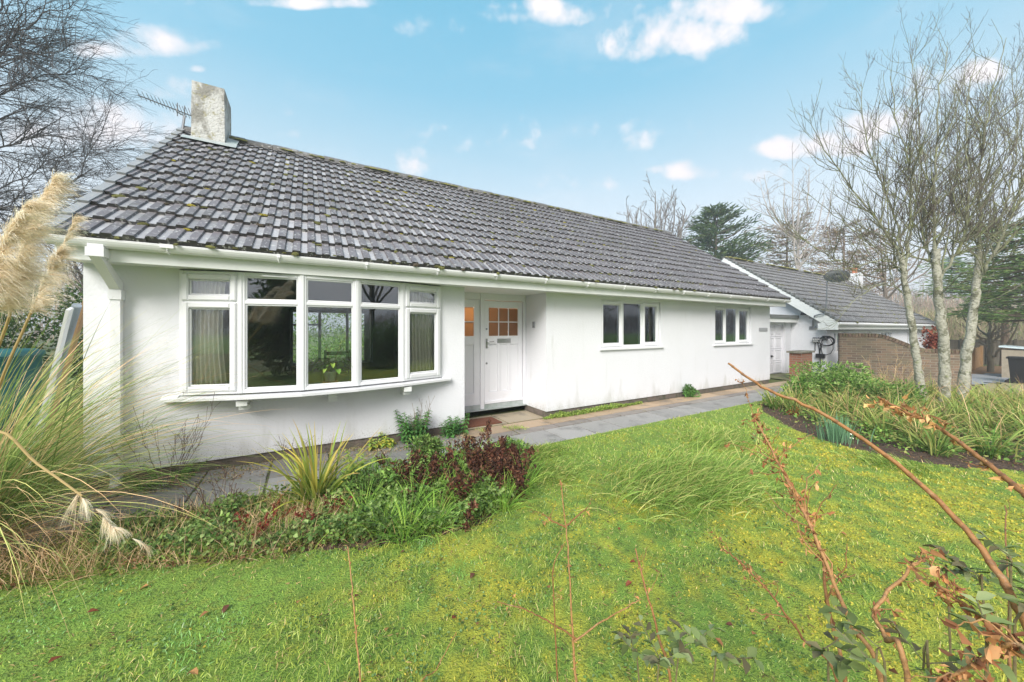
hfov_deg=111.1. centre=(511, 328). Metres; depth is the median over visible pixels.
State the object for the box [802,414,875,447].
daffodil clump
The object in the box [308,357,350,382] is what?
potted plant
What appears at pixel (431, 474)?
dead flower stem
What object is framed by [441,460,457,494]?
dead flower stem
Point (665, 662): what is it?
evergreen sprig
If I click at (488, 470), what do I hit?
dead flower stem
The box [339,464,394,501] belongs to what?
sedge tuft
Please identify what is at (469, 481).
dead flower stem
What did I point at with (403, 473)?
dead flower stem
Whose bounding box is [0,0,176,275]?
bare tree
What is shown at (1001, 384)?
verge
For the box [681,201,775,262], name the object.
cedar tree
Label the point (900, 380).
iris clump
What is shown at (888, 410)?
iris clump
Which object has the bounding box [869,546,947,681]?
shrub stem
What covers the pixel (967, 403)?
iris clump
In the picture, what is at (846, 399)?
iris clump
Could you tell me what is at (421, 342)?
curtain
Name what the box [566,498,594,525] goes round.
side twig
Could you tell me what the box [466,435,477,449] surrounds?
dead flower stem
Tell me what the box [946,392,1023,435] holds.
iris clump
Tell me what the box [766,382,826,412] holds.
iris clump
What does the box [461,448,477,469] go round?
dead flower stem
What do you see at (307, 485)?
strap leaf plant
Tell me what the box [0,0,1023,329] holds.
sky
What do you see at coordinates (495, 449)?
dead flower stem
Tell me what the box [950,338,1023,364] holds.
board fence
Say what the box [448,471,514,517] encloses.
sedge tuft
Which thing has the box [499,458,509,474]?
dead flower stem
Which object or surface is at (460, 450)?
dead flower stem
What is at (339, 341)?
garden hedge
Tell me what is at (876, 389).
variegated shrub
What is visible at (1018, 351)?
storage box
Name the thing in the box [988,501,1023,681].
shrub stem
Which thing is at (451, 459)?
dead flower stem
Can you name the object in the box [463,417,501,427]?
door mat
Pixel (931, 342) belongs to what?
beech bush
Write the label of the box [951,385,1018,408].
iris clump
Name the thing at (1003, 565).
evergreen sprig
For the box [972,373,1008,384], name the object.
driveway
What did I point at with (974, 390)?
iris clump
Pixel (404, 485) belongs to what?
sedge tuft
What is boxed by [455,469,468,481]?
dead flower stem
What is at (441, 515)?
sedge tuft
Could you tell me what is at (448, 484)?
dead flower stem
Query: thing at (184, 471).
feathery weed
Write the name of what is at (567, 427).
path
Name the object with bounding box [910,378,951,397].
iris clump
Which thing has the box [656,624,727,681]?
evergreen sprig
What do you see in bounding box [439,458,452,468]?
dead flower stem
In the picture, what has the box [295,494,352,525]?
dry seed stems
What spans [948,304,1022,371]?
bare tree
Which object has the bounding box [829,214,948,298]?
bare tree
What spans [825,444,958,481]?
grass tussock
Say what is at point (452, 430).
nettle clump
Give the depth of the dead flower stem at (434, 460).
3.40 m
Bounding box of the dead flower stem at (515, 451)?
[508,444,522,467]
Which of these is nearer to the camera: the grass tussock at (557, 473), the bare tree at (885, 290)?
the grass tussock at (557, 473)
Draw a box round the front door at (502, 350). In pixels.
[484,301,522,403]
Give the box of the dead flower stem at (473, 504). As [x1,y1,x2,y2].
[460,497,478,531]
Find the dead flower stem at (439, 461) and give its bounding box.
[425,456,445,473]
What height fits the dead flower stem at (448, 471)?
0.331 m
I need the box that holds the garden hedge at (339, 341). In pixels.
[293,313,363,362]
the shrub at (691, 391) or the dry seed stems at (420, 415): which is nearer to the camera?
the dry seed stems at (420, 415)
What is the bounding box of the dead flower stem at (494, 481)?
[487,474,499,494]
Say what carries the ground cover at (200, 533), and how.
on the soil bed at (327, 547)
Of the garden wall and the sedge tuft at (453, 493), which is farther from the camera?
the garden wall
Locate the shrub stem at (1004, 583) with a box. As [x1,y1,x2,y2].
[728,363,1023,630]
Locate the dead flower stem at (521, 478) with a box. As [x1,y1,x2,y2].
[513,470,529,499]
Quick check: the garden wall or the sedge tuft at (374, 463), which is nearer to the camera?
the sedge tuft at (374, 463)
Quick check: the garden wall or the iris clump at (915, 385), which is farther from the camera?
the garden wall
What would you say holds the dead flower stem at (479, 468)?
on the soil bed at (327, 547)
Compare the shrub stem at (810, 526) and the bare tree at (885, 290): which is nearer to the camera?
the shrub stem at (810, 526)
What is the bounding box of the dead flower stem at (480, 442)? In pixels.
[470,423,491,448]
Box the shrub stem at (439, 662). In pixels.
[420,633,455,681]
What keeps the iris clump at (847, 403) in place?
on the soil bed at (953, 459)
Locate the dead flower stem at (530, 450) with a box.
[509,445,538,462]
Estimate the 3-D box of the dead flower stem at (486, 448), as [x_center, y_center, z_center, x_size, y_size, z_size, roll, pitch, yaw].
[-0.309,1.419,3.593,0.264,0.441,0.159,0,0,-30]
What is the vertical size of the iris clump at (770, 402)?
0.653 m
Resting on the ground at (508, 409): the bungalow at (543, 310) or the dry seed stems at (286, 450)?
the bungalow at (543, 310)
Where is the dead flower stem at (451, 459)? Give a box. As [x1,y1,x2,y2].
[444,455,462,461]
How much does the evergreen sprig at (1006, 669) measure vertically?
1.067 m
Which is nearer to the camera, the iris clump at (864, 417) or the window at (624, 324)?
the iris clump at (864, 417)
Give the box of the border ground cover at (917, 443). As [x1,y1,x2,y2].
[761,388,1023,465]
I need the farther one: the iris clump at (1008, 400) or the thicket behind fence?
the thicket behind fence
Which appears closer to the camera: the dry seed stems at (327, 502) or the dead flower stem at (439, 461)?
the dry seed stems at (327, 502)
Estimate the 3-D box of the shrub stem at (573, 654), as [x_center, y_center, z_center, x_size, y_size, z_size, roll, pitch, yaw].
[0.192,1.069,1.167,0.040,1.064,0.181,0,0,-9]
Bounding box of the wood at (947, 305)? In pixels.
[879,285,1023,339]
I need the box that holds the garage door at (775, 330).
[770,325,781,373]
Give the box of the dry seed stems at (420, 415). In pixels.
[410,396,434,434]
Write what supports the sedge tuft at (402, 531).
on the soil bed at (327, 547)
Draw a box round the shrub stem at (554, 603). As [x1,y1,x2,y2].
[552,543,564,681]
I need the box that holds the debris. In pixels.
[46,432,470,509]
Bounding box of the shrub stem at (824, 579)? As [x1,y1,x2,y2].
[737,410,855,681]
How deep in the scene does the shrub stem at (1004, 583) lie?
0.75 m
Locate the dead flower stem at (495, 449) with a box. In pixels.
[488,444,498,463]
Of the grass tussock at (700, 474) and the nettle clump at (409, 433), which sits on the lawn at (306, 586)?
the grass tussock at (700, 474)
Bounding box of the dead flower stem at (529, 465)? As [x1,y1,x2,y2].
[520,459,535,469]
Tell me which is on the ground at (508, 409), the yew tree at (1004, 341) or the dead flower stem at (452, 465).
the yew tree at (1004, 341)
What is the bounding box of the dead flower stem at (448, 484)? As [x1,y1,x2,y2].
[441,474,453,507]
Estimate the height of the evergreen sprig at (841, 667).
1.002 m
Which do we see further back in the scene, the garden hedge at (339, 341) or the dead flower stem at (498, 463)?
the garden hedge at (339, 341)
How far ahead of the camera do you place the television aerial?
6.32 m
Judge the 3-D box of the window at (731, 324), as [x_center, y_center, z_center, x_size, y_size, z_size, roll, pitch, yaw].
[5.962,-0.082,9.530,1.910,1.037,0.184,0,0,-30]
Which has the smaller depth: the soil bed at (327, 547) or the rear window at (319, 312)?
the soil bed at (327, 547)
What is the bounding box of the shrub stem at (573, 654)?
[559,480,577,681]
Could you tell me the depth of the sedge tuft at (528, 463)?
3.92 m
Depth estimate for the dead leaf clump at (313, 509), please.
2.91 m
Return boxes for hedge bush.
[0,276,61,386]
[0,279,82,397]
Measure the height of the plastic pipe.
1.886 m
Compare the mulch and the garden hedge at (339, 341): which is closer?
the mulch
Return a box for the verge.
[972,382,1023,395]
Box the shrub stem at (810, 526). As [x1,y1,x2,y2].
[724,378,883,681]
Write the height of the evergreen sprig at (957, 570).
1.057 m
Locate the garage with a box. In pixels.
[770,314,798,373]
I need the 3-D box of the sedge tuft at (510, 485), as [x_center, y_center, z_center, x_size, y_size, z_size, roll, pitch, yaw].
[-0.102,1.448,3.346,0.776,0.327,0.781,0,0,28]
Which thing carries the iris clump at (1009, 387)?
on the soil bed at (953, 459)
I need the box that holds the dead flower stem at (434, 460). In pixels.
[429,451,441,481]
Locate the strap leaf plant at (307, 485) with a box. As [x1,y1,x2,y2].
[222,420,391,513]
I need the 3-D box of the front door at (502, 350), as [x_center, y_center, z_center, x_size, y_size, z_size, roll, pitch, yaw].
[-0.148,0.435,6.728,0.830,1.930,0.121,0,0,-30]
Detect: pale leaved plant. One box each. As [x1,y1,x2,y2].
[342,449,364,468]
[398,454,428,475]
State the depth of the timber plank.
3.92 m
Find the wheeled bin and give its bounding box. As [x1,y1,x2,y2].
[1005,356,1023,382]
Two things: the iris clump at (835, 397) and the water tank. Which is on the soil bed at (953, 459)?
the iris clump at (835, 397)
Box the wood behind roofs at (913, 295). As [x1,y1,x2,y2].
[864,282,1016,324]
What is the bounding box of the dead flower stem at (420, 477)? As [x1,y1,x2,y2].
[413,467,429,497]
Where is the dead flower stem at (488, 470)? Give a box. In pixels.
[483,456,496,484]
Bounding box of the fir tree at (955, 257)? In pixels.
[924,256,970,305]
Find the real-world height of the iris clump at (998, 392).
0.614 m
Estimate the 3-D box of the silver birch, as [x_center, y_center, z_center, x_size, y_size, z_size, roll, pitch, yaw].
[21.557,-5.835,26.653,6.099,14.978,6.284,0,0,20]
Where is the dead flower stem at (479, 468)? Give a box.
[461,464,483,476]
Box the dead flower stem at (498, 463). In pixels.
[494,456,504,470]
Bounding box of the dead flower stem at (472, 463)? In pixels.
[467,458,486,476]
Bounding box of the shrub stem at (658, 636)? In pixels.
[635,548,671,681]
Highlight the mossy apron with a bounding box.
[770,373,789,379]
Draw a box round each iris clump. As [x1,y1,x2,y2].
[752,379,806,409]
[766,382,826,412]
[798,391,858,423]
[805,383,863,410]
[808,387,885,417]
[816,387,871,404]
[824,384,879,410]
[828,391,875,403]
[830,403,908,425]
[837,387,931,417]
[837,396,925,437]
[851,392,934,423]
[865,391,938,417]
[872,403,975,444]
[874,401,982,431]
[875,411,1007,457]
[877,376,914,385]
[891,385,958,412]
[892,374,937,393]
[908,396,986,428]
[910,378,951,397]
[923,387,1001,422]
[925,389,1002,415]
[927,382,983,402]
[933,384,999,408]
[934,404,1023,462]
[945,389,1023,417]
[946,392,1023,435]
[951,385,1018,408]
[952,381,998,396]
[964,380,1020,402]
[965,385,1023,413]
[967,395,1023,424]
[970,381,1023,396]
[973,403,1023,434]
[974,378,1021,402]
[979,407,1023,439]
[980,391,1023,417]
[983,388,1023,411]
[985,377,1023,396]
[999,386,1023,410]
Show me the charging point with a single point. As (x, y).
(817, 340)
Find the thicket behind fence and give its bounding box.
[903,304,1023,339]
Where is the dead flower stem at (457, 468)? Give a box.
[452,460,463,475]
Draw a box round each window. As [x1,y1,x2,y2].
[160,270,450,409]
[290,309,372,365]
[599,299,663,349]
[713,306,753,345]
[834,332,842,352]
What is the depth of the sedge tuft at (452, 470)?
3.52 m
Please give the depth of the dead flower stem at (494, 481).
3.27 m
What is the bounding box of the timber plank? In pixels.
[43,301,82,450]
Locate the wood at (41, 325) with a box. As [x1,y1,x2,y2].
[0,256,82,346]
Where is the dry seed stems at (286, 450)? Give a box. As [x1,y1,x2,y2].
[277,437,306,461]
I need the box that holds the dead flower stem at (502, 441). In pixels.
[499,435,506,460]
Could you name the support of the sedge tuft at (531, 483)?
on the soil bed at (327, 547)
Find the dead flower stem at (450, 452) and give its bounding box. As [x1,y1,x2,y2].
[444,441,455,465]
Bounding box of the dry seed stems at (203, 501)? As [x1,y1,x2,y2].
[162,465,247,521]
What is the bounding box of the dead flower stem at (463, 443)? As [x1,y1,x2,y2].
[460,439,467,456]
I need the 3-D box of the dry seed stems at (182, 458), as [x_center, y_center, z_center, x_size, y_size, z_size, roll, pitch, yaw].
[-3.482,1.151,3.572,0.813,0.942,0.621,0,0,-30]
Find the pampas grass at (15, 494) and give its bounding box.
[0,168,303,666]
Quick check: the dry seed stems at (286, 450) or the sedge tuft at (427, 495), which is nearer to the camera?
the sedge tuft at (427, 495)
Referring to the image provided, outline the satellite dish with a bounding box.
[809,270,850,328]
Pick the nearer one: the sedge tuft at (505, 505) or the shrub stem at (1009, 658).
the shrub stem at (1009, 658)
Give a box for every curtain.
[192,281,226,384]
[410,292,433,371]
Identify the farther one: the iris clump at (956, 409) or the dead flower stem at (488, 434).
the iris clump at (956, 409)
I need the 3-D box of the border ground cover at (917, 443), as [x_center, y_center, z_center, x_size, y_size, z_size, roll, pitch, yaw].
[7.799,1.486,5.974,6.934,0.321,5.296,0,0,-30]
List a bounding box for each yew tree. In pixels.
[911,218,1023,327]
[947,265,1023,365]
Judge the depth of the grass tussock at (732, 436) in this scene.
4.91 m
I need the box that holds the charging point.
[811,336,834,371]
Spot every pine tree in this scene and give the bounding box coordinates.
[746,211,830,273]
[788,217,927,294]
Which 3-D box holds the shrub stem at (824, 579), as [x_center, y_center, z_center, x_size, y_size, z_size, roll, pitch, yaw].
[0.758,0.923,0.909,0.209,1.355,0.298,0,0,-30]
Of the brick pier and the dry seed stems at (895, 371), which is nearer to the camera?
the dry seed stems at (895, 371)
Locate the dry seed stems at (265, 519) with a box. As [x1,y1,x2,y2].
[232,494,309,537]
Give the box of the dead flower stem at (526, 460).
[521,452,531,474]
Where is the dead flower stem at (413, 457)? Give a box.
[410,448,422,474]
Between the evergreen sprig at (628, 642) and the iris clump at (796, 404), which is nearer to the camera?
the evergreen sprig at (628, 642)
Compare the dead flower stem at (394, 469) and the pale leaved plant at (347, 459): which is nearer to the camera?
the dead flower stem at (394, 469)
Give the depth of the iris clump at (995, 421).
5.29 m
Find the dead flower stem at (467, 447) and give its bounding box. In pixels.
[463,443,472,457]
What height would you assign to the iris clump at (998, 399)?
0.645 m
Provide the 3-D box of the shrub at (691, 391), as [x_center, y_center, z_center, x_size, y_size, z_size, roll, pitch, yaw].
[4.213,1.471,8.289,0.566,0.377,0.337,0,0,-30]
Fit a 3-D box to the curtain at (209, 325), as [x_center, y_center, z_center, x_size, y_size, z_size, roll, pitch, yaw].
[-3.465,0.033,3.983,0.423,1.335,0.098,0,0,-11]
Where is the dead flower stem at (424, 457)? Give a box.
[419,452,429,471]
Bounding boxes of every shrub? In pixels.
[682,384,701,396]
[775,359,880,404]
[825,377,931,412]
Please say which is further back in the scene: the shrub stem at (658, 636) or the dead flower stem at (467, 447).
the dead flower stem at (467, 447)
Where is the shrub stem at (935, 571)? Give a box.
[896,554,1013,640]
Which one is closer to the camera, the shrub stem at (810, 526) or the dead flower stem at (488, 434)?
the shrub stem at (810, 526)
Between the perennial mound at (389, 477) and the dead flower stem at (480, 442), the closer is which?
the perennial mound at (389, 477)
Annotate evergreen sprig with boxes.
[611,625,660,681]
[634,614,691,681]
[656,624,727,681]
[669,618,763,681]
[805,624,875,681]
[817,595,886,681]
[876,613,1017,681]
[906,554,990,672]
[922,544,1023,673]
[946,591,1023,678]
[969,527,1023,681]
[995,586,1023,677]
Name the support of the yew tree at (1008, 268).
on the ground at (508, 409)
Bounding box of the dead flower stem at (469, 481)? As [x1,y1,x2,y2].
[462,464,484,497]
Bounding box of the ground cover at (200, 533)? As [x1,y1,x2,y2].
[83,452,528,562]
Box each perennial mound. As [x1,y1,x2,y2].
[338,454,420,502]
[404,433,458,462]
[489,436,531,459]
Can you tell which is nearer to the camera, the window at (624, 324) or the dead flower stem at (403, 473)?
the dead flower stem at (403, 473)
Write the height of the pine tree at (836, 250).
12.658 m
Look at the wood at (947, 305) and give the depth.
44.79 m
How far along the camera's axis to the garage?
12.55 m
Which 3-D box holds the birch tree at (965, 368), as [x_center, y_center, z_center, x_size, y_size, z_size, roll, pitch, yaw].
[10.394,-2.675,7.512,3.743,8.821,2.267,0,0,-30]
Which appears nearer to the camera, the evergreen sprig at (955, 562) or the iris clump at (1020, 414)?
the evergreen sprig at (955, 562)
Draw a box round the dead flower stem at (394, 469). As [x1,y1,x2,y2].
[390,462,408,477]
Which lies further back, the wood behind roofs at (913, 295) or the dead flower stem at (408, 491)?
the wood behind roofs at (913, 295)
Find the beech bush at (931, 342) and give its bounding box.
[918,325,937,348]
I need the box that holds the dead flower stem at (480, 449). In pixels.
[474,445,488,457]
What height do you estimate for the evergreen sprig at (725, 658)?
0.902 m
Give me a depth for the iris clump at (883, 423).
5.34 m
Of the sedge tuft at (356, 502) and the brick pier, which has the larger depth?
the brick pier
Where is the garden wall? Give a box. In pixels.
[838,333,971,390]
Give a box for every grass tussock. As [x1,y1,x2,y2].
[523,437,579,464]
[527,451,610,494]
[571,436,843,567]
[651,421,791,457]
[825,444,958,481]
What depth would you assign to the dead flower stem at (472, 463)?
3.40 m
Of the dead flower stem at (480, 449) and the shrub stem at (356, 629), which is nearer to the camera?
the shrub stem at (356, 629)
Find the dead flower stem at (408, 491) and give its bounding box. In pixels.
[401,486,416,500]
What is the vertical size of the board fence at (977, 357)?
1.230 m
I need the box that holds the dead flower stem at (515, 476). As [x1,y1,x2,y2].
[509,465,521,490]
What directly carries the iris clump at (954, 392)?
on the soil bed at (953, 459)
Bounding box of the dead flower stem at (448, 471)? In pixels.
[440,464,450,481]
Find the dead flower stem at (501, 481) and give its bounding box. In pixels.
[492,468,507,506]
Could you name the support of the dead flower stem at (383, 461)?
on the soil bed at (327, 547)
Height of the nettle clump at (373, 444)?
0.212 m
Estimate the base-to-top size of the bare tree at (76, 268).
6.954 m
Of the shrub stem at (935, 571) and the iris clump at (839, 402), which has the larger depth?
the iris clump at (839, 402)
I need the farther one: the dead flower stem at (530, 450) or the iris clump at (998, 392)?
the iris clump at (998, 392)
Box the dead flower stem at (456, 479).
[450,474,466,506]
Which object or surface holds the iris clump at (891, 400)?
on the soil bed at (953, 459)
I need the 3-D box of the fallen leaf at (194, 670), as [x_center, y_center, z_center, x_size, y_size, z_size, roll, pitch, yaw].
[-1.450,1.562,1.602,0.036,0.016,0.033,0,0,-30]
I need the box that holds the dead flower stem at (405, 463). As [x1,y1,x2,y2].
[399,457,418,498]
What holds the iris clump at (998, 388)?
on the soil bed at (953, 459)
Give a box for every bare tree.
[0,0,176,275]
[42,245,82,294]
[617,174,699,242]
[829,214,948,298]
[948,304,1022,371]
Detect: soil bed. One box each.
[76,477,525,569]
[759,394,1023,471]
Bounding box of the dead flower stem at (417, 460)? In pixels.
[411,457,427,475]
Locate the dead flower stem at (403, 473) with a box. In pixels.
[400,470,418,482]
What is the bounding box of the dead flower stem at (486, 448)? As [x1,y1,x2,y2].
[480,444,490,465]
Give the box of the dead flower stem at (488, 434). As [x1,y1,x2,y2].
[486,419,491,443]
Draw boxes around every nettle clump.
[366,438,379,450]
[375,432,396,448]
[393,407,432,443]
[439,413,469,438]
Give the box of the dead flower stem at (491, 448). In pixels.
[487,447,497,459]
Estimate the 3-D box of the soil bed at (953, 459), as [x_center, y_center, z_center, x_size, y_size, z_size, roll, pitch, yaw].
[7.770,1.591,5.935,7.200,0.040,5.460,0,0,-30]
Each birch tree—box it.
[743,32,1004,401]
[847,1,1023,402]
[928,19,1023,401]
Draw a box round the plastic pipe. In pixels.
[29,303,81,448]
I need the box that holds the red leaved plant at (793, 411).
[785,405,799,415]
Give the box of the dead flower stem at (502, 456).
[497,448,513,483]
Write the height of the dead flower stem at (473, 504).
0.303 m
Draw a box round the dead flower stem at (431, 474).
[424,464,438,486]
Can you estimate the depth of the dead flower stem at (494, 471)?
3.33 m
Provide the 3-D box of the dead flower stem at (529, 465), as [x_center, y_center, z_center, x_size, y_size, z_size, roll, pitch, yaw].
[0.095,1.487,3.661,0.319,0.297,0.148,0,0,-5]
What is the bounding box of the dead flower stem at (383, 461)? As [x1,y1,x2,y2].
[375,453,390,473]
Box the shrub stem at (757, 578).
[708,528,838,681]
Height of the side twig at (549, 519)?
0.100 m
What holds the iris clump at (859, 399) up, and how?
on the soil bed at (953, 459)
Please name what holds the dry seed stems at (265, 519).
on the soil bed at (327, 547)
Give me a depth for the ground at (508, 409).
9.96 m
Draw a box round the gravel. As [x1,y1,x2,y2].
[972,366,1001,373]
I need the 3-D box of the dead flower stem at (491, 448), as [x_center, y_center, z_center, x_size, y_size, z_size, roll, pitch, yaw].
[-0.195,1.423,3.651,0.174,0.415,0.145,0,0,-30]
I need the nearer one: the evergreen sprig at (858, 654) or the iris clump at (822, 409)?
the evergreen sprig at (858, 654)
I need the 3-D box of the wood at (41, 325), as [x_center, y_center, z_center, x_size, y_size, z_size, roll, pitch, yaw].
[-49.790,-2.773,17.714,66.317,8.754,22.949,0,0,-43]
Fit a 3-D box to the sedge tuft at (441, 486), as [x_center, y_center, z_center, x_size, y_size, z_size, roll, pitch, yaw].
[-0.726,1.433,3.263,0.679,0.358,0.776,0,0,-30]
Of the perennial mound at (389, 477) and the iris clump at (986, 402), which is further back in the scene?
the iris clump at (986, 402)
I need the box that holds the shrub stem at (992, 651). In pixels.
[888,617,1023,681]
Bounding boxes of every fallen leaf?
[48,656,61,662]
[189,667,197,673]
[221,604,228,612]
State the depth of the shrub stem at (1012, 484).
0.82 m
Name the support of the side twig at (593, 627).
attached to the shrub stem at (573, 654)
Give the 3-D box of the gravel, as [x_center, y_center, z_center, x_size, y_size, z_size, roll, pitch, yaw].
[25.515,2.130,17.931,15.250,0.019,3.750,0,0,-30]
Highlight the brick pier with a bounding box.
[786,350,814,378]
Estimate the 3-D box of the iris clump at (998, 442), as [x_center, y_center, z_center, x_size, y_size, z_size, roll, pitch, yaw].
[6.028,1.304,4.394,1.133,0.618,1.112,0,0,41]
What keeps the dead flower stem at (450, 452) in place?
on the soil bed at (327, 547)
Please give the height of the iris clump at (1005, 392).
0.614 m
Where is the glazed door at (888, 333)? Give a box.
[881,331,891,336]
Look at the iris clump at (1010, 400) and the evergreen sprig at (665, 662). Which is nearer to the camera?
the evergreen sprig at (665, 662)
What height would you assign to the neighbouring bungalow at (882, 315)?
6.045 m
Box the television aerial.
[136,89,190,128]
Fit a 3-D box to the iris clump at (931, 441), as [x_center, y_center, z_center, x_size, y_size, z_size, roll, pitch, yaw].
[5.363,1.296,4.464,1.141,0.635,1.177,0,0,-30]
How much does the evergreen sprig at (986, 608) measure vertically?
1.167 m
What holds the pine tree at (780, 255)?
on the ground at (508, 409)
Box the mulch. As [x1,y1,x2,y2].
[761,398,1022,468]
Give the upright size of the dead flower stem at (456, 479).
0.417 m
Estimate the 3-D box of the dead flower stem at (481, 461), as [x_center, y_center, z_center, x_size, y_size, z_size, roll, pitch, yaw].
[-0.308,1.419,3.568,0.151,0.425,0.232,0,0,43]
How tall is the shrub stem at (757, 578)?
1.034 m
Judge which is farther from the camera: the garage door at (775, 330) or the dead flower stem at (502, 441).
the garage door at (775, 330)
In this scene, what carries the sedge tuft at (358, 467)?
on the soil bed at (327, 547)
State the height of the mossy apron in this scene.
0.464 m
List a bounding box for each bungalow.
[41,80,790,488]
[722,256,934,378]
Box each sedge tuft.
[317,473,400,524]
[337,455,379,483]
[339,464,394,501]
[341,490,428,547]
[357,450,395,473]
[359,486,444,554]
[371,463,429,509]
[379,466,445,531]
[392,484,481,551]
[407,464,461,504]
[421,469,485,515]
[429,456,474,494]
[439,462,504,500]
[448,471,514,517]
[468,472,536,499]
[478,473,545,523]
[505,457,554,493]
[512,443,547,470]
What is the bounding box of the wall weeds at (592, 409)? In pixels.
[543,401,642,419]
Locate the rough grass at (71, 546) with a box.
[0,472,361,597]
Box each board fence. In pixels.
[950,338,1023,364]
[972,346,982,369]
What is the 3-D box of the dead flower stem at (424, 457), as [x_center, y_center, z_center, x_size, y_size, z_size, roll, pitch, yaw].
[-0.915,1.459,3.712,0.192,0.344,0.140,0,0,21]
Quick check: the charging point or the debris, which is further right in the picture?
the charging point
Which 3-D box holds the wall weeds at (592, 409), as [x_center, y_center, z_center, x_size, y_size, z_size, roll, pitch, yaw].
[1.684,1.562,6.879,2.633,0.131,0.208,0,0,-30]
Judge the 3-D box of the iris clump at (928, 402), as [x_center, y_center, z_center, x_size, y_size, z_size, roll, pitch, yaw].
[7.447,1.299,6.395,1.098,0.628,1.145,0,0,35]
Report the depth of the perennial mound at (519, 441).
4.09 m
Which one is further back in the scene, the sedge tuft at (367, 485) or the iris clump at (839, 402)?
the iris clump at (839, 402)
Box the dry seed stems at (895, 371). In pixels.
[857,348,927,388]
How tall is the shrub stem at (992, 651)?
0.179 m
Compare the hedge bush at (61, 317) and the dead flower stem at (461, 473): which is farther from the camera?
the hedge bush at (61, 317)
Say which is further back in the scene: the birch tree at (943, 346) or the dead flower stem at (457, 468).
the birch tree at (943, 346)
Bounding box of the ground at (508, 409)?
[0,330,1012,556]
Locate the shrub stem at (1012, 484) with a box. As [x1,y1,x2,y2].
[863,394,1023,497]
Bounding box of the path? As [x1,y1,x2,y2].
[0,380,791,553]
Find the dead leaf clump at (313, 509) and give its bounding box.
[284,474,381,523]
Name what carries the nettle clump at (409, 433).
on the path
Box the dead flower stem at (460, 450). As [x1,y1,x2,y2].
[453,439,464,456]
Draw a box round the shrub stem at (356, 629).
[347,546,362,681]
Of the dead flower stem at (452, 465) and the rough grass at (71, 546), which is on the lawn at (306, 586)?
the rough grass at (71, 546)
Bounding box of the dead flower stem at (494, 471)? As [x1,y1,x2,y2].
[490,463,501,485]
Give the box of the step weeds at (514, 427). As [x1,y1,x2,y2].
[475,424,528,431]
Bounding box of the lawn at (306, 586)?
[0,400,1023,681]
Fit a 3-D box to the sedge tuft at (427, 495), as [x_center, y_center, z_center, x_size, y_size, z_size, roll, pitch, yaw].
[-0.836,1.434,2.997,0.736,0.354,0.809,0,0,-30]
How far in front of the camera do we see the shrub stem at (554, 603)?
1.08 m
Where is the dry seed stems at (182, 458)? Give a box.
[109,392,220,490]
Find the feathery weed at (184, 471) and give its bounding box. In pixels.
[111,455,214,491]
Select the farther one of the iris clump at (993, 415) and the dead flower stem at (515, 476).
the iris clump at (993, 415)
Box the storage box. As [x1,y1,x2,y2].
[999,345,1023,377]
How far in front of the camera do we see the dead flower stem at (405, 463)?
3.29 m
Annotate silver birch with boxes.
[744,144,842,269]
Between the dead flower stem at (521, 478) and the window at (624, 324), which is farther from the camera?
the window at (624, 324)
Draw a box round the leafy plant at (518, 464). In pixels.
[504,456,524,486]
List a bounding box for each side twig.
[497,594,575,638]
[533,500,566,527]
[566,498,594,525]
[574,596,656,641]
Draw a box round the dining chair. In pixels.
[323,349,350,380]
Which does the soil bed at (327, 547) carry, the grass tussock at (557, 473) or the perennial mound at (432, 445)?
the perennial mound at (432, 445)
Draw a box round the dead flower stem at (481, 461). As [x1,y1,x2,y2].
[471,450,486,471]
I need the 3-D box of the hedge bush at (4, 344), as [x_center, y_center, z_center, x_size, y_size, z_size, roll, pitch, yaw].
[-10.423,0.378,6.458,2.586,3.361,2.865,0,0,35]
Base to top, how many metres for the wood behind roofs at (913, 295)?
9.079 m
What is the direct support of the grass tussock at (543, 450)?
on the lawn at (306, 586)
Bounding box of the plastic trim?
[30,307,73,465]
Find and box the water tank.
[0,348,45,431]
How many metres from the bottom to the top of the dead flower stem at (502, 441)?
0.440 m
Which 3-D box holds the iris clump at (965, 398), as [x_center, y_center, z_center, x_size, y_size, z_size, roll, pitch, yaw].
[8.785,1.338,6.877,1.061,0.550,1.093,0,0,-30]

